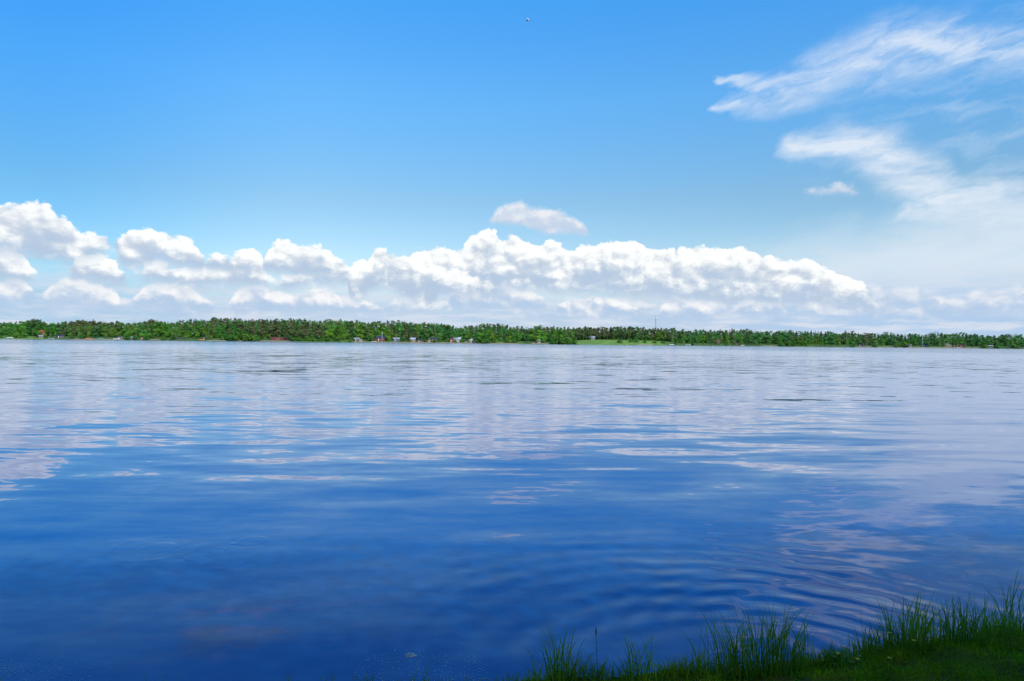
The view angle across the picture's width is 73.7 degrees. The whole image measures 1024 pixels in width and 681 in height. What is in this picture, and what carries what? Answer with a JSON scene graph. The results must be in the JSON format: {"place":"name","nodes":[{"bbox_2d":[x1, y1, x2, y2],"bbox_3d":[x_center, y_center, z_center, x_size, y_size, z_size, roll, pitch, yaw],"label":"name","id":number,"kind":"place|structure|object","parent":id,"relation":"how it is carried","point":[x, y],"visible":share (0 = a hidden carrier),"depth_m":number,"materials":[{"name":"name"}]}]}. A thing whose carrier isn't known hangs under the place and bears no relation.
{"place":"outdoors","nodes":[
{"label":"outdoors","id":0,"kind":"place"},
{"bbox_2d":[376,336,384,340],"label":"house","id":1,"kind":"structure","parent":0,"point":[380,338],"depth_m":732.24,"materials":[{"name":"wood"}]},
{"bbox_2d":[408,662,431,680],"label":"grass tuft","id":2,"kind":"object","parent":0,"point":[423,675],"visible":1,"depth_m":4.42,"materials":[{"name":"green plant"}]},
{"bbox_2d":[0,339,1023,680],"bbox_3d":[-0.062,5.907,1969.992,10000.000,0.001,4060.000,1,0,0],"label":"water","id":3,"kind":"structure","parent":0,"point":[380,509],"depth_m":9.81,"materials":[{"name":"blue liquid"}]},
{"bbox_2d":[1,568,511,680],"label":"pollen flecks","id":4,"kind":"object","parent":3,"relation":"on","point":[254,655],"visible":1,"depth_m":4.78,"materials":[{"name":"plant"}]},
{"bbox_2d":[405,652,416,657],"bbox_3d":[-0.741,2.314,4.996,0.096,0.050,0.094,1,0,40],"label":"stone","id":5,"kind":"object","parent":3,"relation":"in","point":[410,654],"visible":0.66,"depth_m":4.99,"materials":[{"name":"grey stone"}]},
{"bbox_2d":[0,335,1023,348],"bbox_3d":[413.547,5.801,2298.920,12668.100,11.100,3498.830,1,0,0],"label":"shore","id":6,"kind":"structure","parent":0,"point":[607,342],"depth_m":796.85,"materials":[{"name":"green plant"}]},
{"bbox_2d":[23,322,30,335],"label":"broadleaf tree","id":7,"kind":"object","parent":6,"relation":"on","point":[28,328],"visible":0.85,"depth_m":691.17,"materials":[{"name":"green plant"}]},
{"bbox_2d":[26,319,44,335],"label":"broadleaf tree","id":8,"kind":"object","parent":6,"relation":"on","point":[34,325],"visible":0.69,"depth_m":690.34,"materials":[{"name":"green plant"}]},
{"bbox_2d":[33,324,42,337],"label":"broadleaf tree","id":9,"kind":"object","parent":6,"relation":"on","point":[37,333],"visible":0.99,"depth_m":669.43,"materials":[{"name":"green plant"}]},
{"bbox_2d":[85,323,90,336],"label":"birch tree","id":10,"kind":"object","parent":6,"relation":"on","point":[88,333],"visible":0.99,"depth_m":680.91,"materials":[{"name":"green plant"}]},
{"bbox_2d":[90,319,95,334],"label":"pine tree","id":11,"kind":"object","parent":6,"relation":"on","point":[93,321],"visible":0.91,"depth_m":707.40,"materials":[{"name":"green plant"}]},
{"bbox_2d":[92,328,99,337],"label":"broadleaf tree","id":12,"kind":"object","parent":6,"relation":"on","point":[96,334],"visible":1,"depth_m":680.20,"materials":[{"name":"green plant"}]},
{"bbox_2d":[100,321,106,334],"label":"broadleaf tree","id":13,"kind":"object","parent":6,"relation":"on","point":[102,332],"visible":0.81,"depth_m":712.32,"materials":[{"name":"green plant"}]},
{"bbox_2d":[114,326,121,336],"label":"broadleaf tree","id":14,"kind":"object","parent":6,"relation":"on","point":[117,330],"visible":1,"depth_m":686.66,"materials":[{"name":"green plant"}]},
{"bbox_2d":[131,322,137,335],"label":"broadleaf tree","id":15,"kind":"object","parent":6,"relation":"on","point":[134,326],"visible":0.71,"depth_m":727.69,"materials":[{"name":"green plant"}]},
{"bbox_2d":[140,334,149,339],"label":"shrub","id":16,"kind":"object","parent":6,"relation":"on","point":[146,337],"visible":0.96,"depth_m":684.84,"materials":[{"name":"green plant"}]},
{"bbox_2d":[147,323,154,337],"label":"broadleaf tree","id":17,"kind":"object","parent":6,"relation":"on","point":[150,334],"visible":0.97,"depth_m":695.59,"materials":[{"name":"green plant"}]},
{"bbox_2d":[152,324,158,337],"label":"broadleaf tree","id":18,"kind":"object","parent":6,"relation":"on","point":[154,332],"visible":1,"depth_m":702.13,"materials":[{"name":"green plant"}]},
{"bbox_2d":[153,322,162,336],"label":"broadleaf tree","id":19,"kind":"object","parent":6,"relation":"on","point":[158,324],"visible":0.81,"depth_m":733.20,"materials":[{"name":"green plant"}]},
{"bbox_2d":[161,325,168,336],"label":"broadleaf tree","id":20,"kind":"object","parent":6,"relation":"on","point":[165,328],"visible":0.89,"depth_m":705.37,"materials":[{"name":"green plant"}]},
{"bbox_2d":[180,324,189,338],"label":"broadleaf tree","id":21,"kind":"object","parent":6,"relation":"on","point":[184,332],"visible":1,"depth_m":699.88,"materials":[{"name":"green plant"}]},
{"bbox_2d":[183,319,191,334],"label":"broadleaf tree","id":22,"kind":"object","parent":6,"relation":"on","point":[188,326],"visible":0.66,"depth_m":736.38,"materials":[{"name":"green plant"}]},
{"bbox_2d":[192,325,199,337],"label":"broadleaf tree","id":23,"kind":"object","parent":6,"relation":"on","point":[195,327],"visible":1,"depth_m":703.83,"materials":[{"name":"green plant"}]},
{"bbox_2d":[199,320,207,334],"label":"pine tree","id":24,"kind":"object","parent":6,"relation":"on","point":[201,329],"visible":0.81,"depth_m":727.51,"materials":[{"name":"green plant"}]},
{"bbox_2d":[201,327,208,338],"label":"broadleaf tree","id":25,"kind":"object","parent":6,"relation":"on","point":[204,329],"visible":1,"depth_m":696.54,"materials":[{"name":"green plant"}]},
{"bbox_2d":[209,317,216,336],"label":"pine tree","id":26,"kind":"object","parent":6,"relation":"on","point":[212,326],"visible":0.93,"depth_m":722.46,"materials":[{"name":"green plant"}]},
{"bbox_2d":[218,327,225,339],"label":"broadleaf tree","id":27,"kind":"object","parent":6,"relation":"on","point":[221,335],"visible":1,"depth_m":693.34,"materials":[{"name":"green plant"}]},
{"bbox_2d":[225,320,230,334],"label":"pine tree","id":28,"kind":"object","parent":6,"relation":"on","point":[228,332],"visible":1,"depth_m":733.54,"materials":[{"name":"green plant"}]},
{"bbox_2d":[224,334,235,340],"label":"shrub","id":29,"kind":"object","parent":6,"relation":"on","point":[228,337],"visible":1,"depth_m":691.62,"materials":[{"name":"green plant"}]},
{"bbox_2d":[232,333,243,340],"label":"shrub","id":30,"kind":"object","parent":6,"relation":"on","point":[236,338],"visible":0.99,"depth_m":697.53,"materials":[{"name":"green plant"}]},
{"bbox_2d":[237,318,243,332],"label":"pine tree","id":31,"kind":"object","parent":6,"relation":"on","point":[239,327],"visible":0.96,"depth_m":742.84,"materials":[{"name":"green plant"}]},
{"bbox_2d":[239,334,250,340],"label":"shrub","id":32,"kind":"object","parent":6,"relation":"on","point":[244,338],"visible":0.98,"depth_m":697.07,"materials":[{"name":"green plant"}]},
{"bbox_2d":[249,321,254,336],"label":"pine tree","id":33,"kind":"object","parent":6,"relation":"on","point":[251,328],"visible":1,"depth_m":703.93,"materials":[{"name":"green plant"}]},
{"bbox_2d":[248,334,256,340],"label":"shrub","id":34,"kind":"object","parent":6,"relation":"on","point":[252,337],"visible":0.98,"depth_m":696.56,"materials":[{"name":"green plant"}]},
{"bbox_2d":[257,320,262,336],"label":"pine tree","id":35,"kind":"object","parent":6,"relation":"on","point":[259,329],"visible":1,"depth_m":707.68,"materials":[{"name":"green plant"}]},
{"bbox_2d":[262,320,267,333],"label":"pine tree","id":36,"kind":"object","parent":6,"relation":"on","point":[265,332],"visible":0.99,"depth_m":710.98,"materials":[{"name":"green plant"}]},
{"bbox_2d":[267,320,273,339],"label":"pine tree","id":37,"kind":"object","parent":6,"relation":"on","point":[270,329],"visible":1,"depth_m":711.48,"materials":[{"name":"green plant"}]},
{"bbox_2d":[288,325,293,336],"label":"pine tree","id":38,"kind":"object","parent":6,"relation":"on","point":[290,332],"visible":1,"depth_m":703.23,"materials":[{"name":"green plant"}]},
{"bbox_2d":[298,321,305,337],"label":"pine tree","id":39,"kind":"object","parent":6,"relation":"on","point":[302,322],"visible":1,"depth_m":702.43,"materials":[{"name":"green plant"}]},
{"bbox_2d":[304,320,309,335],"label":"pine tree","id":40,"kind":"object","parent":6,"relation":"on","point":[307,327],"visible":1,"depth_m":704.26,"materials":[{"name":"green plant"}]},
{"bbox_2d":[321,319,332,338],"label":"broadleaf tree","id":41,"kind":"object","parent":6,"relation":"on","point":[326,335],"visible":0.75,"depth_m":734.78,"materials":[{"name":"green plant"}]},
{"bbox_2d":[334,325,343,336],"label":"broadleaf tree","id":42,"kind":"object","parent":6,"relation":"on","point":[338,327],"visible":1,"depth_m":709.31,"materials":[{"name":"green plant"}]},
{"bbox_2d":[340,328,346,339],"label":"broadleaf tree","id":43,"kind":"object","parent":6,"relation":"on","point":[344,335],"visible":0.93,"depth_m":716.37,"materials":[{"name":"green plant"}]},
{"bbox_2d":[342,320,351,338],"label":"broadleaf tree","id":44,"kind":"object","parent":6,"relation":"on","point":[347,330],"visible":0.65,"depth_m":751.12,"materials":[{"name":"green plant"}]},
{"bbox_2d":[350,326,357,340],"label":"broadleaf tree","id":45,"kind":"object","parent":6,"relation":"on","point":[354,334],"visible":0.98,"depth_m":723.58,"materials":[{"name":"green plant"}]},
{"bbox_2d":[354,320,360,336],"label":"broadleaf tree","id":46,"kind":"object","parent":6,"relation":"on","point":[359,325],"visible":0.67,"depth_m":755.39,"materials":[{"name":"green plant"}]},
{"bbox_2d":[357,326,365,338],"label":"broadleaf tree","id":47,"kind":"object","parent":6,"relation":"on","point":[360,337],"visible":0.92,"depth_m":730.82,"materials":[{"name":"green plant"}]},
{"bbox_2d":[358,324,366,334],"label":"broadleaf tree","id":48,"kind":"object","parent":6,"relation":"on","point":[364,328],"visible":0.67,"depth_m":758.48,"materials":[{"name":"green plant"}]},
{"bbox_2d":[376,322,386,334],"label":"broadleaf tree","id":49,"kind":"object","parent":6,"relation":"on","point":[381,327],"visible":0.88,"depth_m":762.62,"materials":[{"name":"green plant"}]},
{"bbox_2d":[389,320,395,339],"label":"pine tree","id":50,"kind":"object","parent":6,"relation":"on","point":[391,326],"visible":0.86,"depth_m":763.56,"materials":[{"name":"green plant"}]},
{"bbox_2d":[393,324,400,337],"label":"broadleaf tree","id":51,"kind":"object","parent":6,"relation":"on","point":[398,326],"visible":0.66,"depth_m":768.96,"materials":[{"name":"green plant"}]},
{"bbox_2d":[408,323,416,338],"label":"broadleaf tree","id":52,"kind":"object","parent":6,"relation":"on","point":[414,330],"visible":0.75,"depth_m":769.57,"materials":[{"name":"green plant"}]},
{"bbox_2d":[415,325,422,336],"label":"broadleaf tree","id":53,"kind":"object","parent":6,"relation":"on","point":[418,329],"visible":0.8,"depth_m":773.29,"materials":[{"name":"green plant"}]},
{"bbox_2d":[421,328,428,339],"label":"broadleaf tree","id":54,"kind":"object","parent":6,"relation":"on","point":[424,334],"visible":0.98,"depth_m":750.82,"materials":[{"name":"green plant"}]},
{"bbox_2d":[425,323,431,338],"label":"broadleaf tree","id":55,"kind":"object","parent":6,"relation":"on","point":[428,329],"visible":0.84,"depth_m":787.94,"materials":[{"name":"green plant"}]},
{"bbox_2d":[435,325,442,338],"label":"broadleaf tree","id":56,"kind":"object","parent":6,"relation":"on","point":[437,332],"visible":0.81,"depth_m":782.52,"materials":[{"name":"green plant"}]},
{"bbox_2d":[448,328,454,337],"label":"broadleaf tree","id":57,"kind":"object","parent":6,"relation":"on","point":[452,335],"visible":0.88,"depth_m":777.40,"materials":[{"name":"green plant"}]},
{"bbox_2d":[460,325,467,340],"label":"broadleaf tree","id":58,"kind":"object","parent":6,"relation":"on","point":[463,333],"visible":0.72,"depth_m":786.61,"materials":[{"name":"green plant"}]},
{"bbox_2d":[464,328,471,339],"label":"broadleaf tree","id":59,"kind":"object","parent":6,"relation":"on","point":[467,336],"visible":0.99,"depth_m":771.31,"materials":[{"name":"green plant"}]},
{"bbox_2d":[470,328,476,337],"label":"broadleaf tree","id":60,"kind":"object","parent":6,"relation":"on","point":[473,335],"visible":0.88,"depth_m":769.47,"materials":[{"name":"green plant"}]},
{"bbox_2d":[477,326,484,338],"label":"broadleaf tree","id":61,"kind":"object","parent":6,"relation":"on","point":[480,334],"visible":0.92,"depth_m":764.34,"materials":[{"name":"green plant"}]},
{"bbox_2d":[478,336,490,343],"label":"shrub","id":62,"kind":"object","parent":6,"relation":"on","point":[484,338],"visible":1,"depth_m":757.95,"materials":[{"name":"green plant"}]},
{"bbox_2d":[497,325,501,340],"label":"pine tree","id":63,"kind":"object","parent":6,"relation":"on","point":[498,328],"visible":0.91,"depth_m":799.98,"materials":[{"name":"green plant"}]},
{"bbox_2d":[0,317,1023,345],"bbox_3d":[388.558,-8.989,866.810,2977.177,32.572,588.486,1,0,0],"label":"forest","id":64,"kind":"object","parent":6,"relation":"on","point":[4,326],"visible":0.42,"depth_m":821.77,"materials":[{"name":"green plant"}]},
{"bbox_2d":[509,327,516,338],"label":"broadleaf tree","id":65,"kind":"object","parent":6,"relation":"on","point":[513,333],"visible":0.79,"depth_m":814.56,"materials":[{"name":"green plant"}]},
{"bbox_2d":[525,330,530,341],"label":"broadleaf tree","id":66,"kind":"object","parent":6,"relation":"on","point":[527,338],"visible":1,"depth_m":782.28,"materials":[{"name":"green plant"}]},
{"bbox_2d":[531,325,541,338],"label":"broadleaf tree","id":67,"kind":"object","parent":6,"relation":"on","point":[535,330],"visible":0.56,"depth_m":808.60,"materials":[{"name":"green plant"}]},
{"bbox_2d":[539,331,547,341],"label":"broadleaf tree","id":68,"kind":"object","parent":6,"relation":"on","point":[542,337],"visible":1,"depth_m":783.04,"materials":[{"name":"green plant"}]},
{"bbox_2d":[555,337,564,343],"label":"shrub","id":69,"kind":"object","parent":6,"relation":"on","point":[562,340],"visible":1,"depth_m":776.99,"materials":[{"name":"green plant"}]},
{"bbox_2d":[556,329,563,337],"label":"broadleaf tree","id":70,"kind":"object","parent":6,"relation":"on","point":[559,333],"visible":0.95,"depth_m":785.97,"materials":[{"name":"green plant"}]},
{"bbox_2d":[743,333,749,343],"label":"broadleaf tree","id":71,"kind":"object","parent":6,"relation":"on","point":[746,340],"visible":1,"depth_m":849.31,"materials":[{"name":"green plant"}]},
{"bbox_2d":[752,335,758,344],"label":"broadleaf tree","id":72,"kind":"object","parent":6,"relation":"on","point":[755,341],"visible":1,"depth_m":850.70,"materials":[{"name":"green plant"}]},
{"bbox_2d":[783,334,789,342],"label":"broadleaf tree","id":73,"kind":"object","parent":6,"relation":"on","point":[786,339],"visible":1,"depth_m":858.01,"materials":[{"name":"green plant"}]},
{"bbox_2d":[810,332,817,342],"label":"broadleaf tree","id":74,"kind":"object","parent":6,"relation":"on","point":[812,336],"visible":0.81,"depth_m":903.90,"materials":[{"name":"green plant"}]},
{"bbox_2d":[825,331,831,344],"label":"broadleaf tree","id":75,"kind":"object","parent":6,"relation":"on","point":[827,332],"visible":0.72,"depth_m":900.47,"materials":[{"name":"green plant"}]},
{"bbox_2d":[880,332,887,343],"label":"broadleaf tree","id":76,"kind":"object","parent":6,"relation":"on","point":[883,334],"visible":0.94,"depth_m":925.06,"materials":[{"name":"green plant"}]},
{"bbox_2d":[906,334,914,343],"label":"broadleaf tree","id":77,"kind":"object","parent":6,"relation":"on","point":[910,339],"visible":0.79,"depth_m":911.54,"materials":[{"name":"green plant"}]},
{"bbox_2d":[942,334,949,342],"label":"broadleaf tree","id":78,"kind":"object","parent":6,"relation":"on","point":[945,337],"visible":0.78,"depth_m":920.57,"materials":[{"name":"green plant"}]},
{"bbox_2d":[0,0,1023,340],"label":"sky","id":79,"kind":"structure","parent":0,"point":[836,166],"materials":[{"name":"blue"}]},
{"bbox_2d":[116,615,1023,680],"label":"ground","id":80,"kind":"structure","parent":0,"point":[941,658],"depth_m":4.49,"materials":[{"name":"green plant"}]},
{"bbox_2d":[349,670,375,680],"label":"grass tuft","id":81,"kind":"object","parent":80,"relation":"on","point":[365,678],"visible":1,"depth_m":4.42,"materials":[{"name":"green plant"}]},
{"bbox_2d":[521,619,603,680],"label":"grass tuft","id":82,"kind":"object","parent":80,"relation":"on","point":[555,669],"visible":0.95,"depth_m":4.41,"materials":[{"name":"green plant"}]},
{"bbox_2d":[587,661,611,680],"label":"grass tuft","id":83,"kind":"object","parent":80,"relation":"on","point":[600,673],"visible":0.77,"depth_m":4.45,"materials":[{"name":"green plant"}]},
{"bbox_2d":[591,629,611,680],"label":"grass tuft","id":84,"kind":"object","parent":80,"relation":"on","point":[596,651],"visible":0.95,"depth_m":4.43,"materials":[{"name":"green plant"}]},
{"bbox_2d":[617,623,660,680],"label":"grass tuft","id":85,"kind":"object","parent":80,"relation":"on","point":[632,672],"visible":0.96,"depth_m":4.48,"materials":[{"name":"green plant"}]},
{"bbox_2d":[688,643,720,680],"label":"grass tuft","id":86,"kind":"object","parent":80,"relation":"on","point":[700,668],"visible":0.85,"depth_m":4.51,"materials":[{"name":"green plant"}]},
{"bbox_2d":[685,588,819,680],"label":"grass tuft","id":87,"kind":"object","parent":80,"relation":"on","point":[734,652],"visible":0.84,"depth_m":4.57,"materials":[{"name":"green plant"}]},
{"bbox_2d":[821,650,846,663],"bbox_3d":[2.215,2.201,4.725,0.183,0.075,0.143,1,0,-40],"label":"leafy plant","id":88,"kind":"object","parent":80,"relation":"on","point":[832,655],"visible":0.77,"depth_m":4.74,"materials":[{"name":"green plant"}]},
{"bbox_2d":[807,611,863,669],"bbox_3d":[2.239,2.027,4.697,0.365,0.533,0.320,1,0,0],"label":"grass tuft","id":89,"kind":"object","parent":80,"relation":"on","point":[842,659],"visible":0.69,"depth_m":4.69,"materials":[{"name":"green plant"}]},
{"bbox_2d":[834,647,861,662],"bbox_3d":[2.335,2.205,4.734,0.184,0.066,0.162,1,0,-30],"label":"leafy plant","id":90,"kind":"object","parent":80,"relation":"on","point":[846,649],"visible":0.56,"depth_m":4.75,"materials":[{"name":"green plant"}]},
{"bbox_2d":[834,612,894,658],"bbox_3d":[2.574,2.148,4.953,0.369,0.517,0.412,1,0,0],"label":"grass tuft","id":91,"kind":"object","parent":80,"relation":"on","point":[869,643],"visible":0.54,"depth_m":4.93,"materials":[{"name":"green plant"}]},
{"bbox_2d":[868,590,954,653],"bbox_3d":[2.842,2.005,4.838,0.579,0.613,0.530,1,0,0],"label":"grass tuft","id":92,"kind":"object","parent":80,"relation":"on","point":[911,633],"visible":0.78,"depth_m":4.79,"materials":[{"name":"green plant"}]},
{"bbox_2d":[917,590,1011,645],"bbox_3d":[3.289,2.053,5.033,0.628,0.570,0.510,1,0,0],"label":"grass tuft","id":93,"kind":"object","parent":80,"relation":"on","point":[961,634],"visible":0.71,"depth_m":4.98,"materials":[{"name":"green plant"}]},
{"bbox_2d":[972,607,1023,636],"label":"grass tuft","id":94,"kind":"object","parent":80,"relation":"on","point":[1003,624],"visible":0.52,"depth_m":5.09,"materials":[{"name":"green plant"}]},
{"bbox_2d":[983,561,1023,632],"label":"grass tuft","id":95,"kind":"object","parent":80,"relation":"on","point":[1007,610],"visible":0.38,"depth_m":5.50,"materials":[{"name":"green plant"}]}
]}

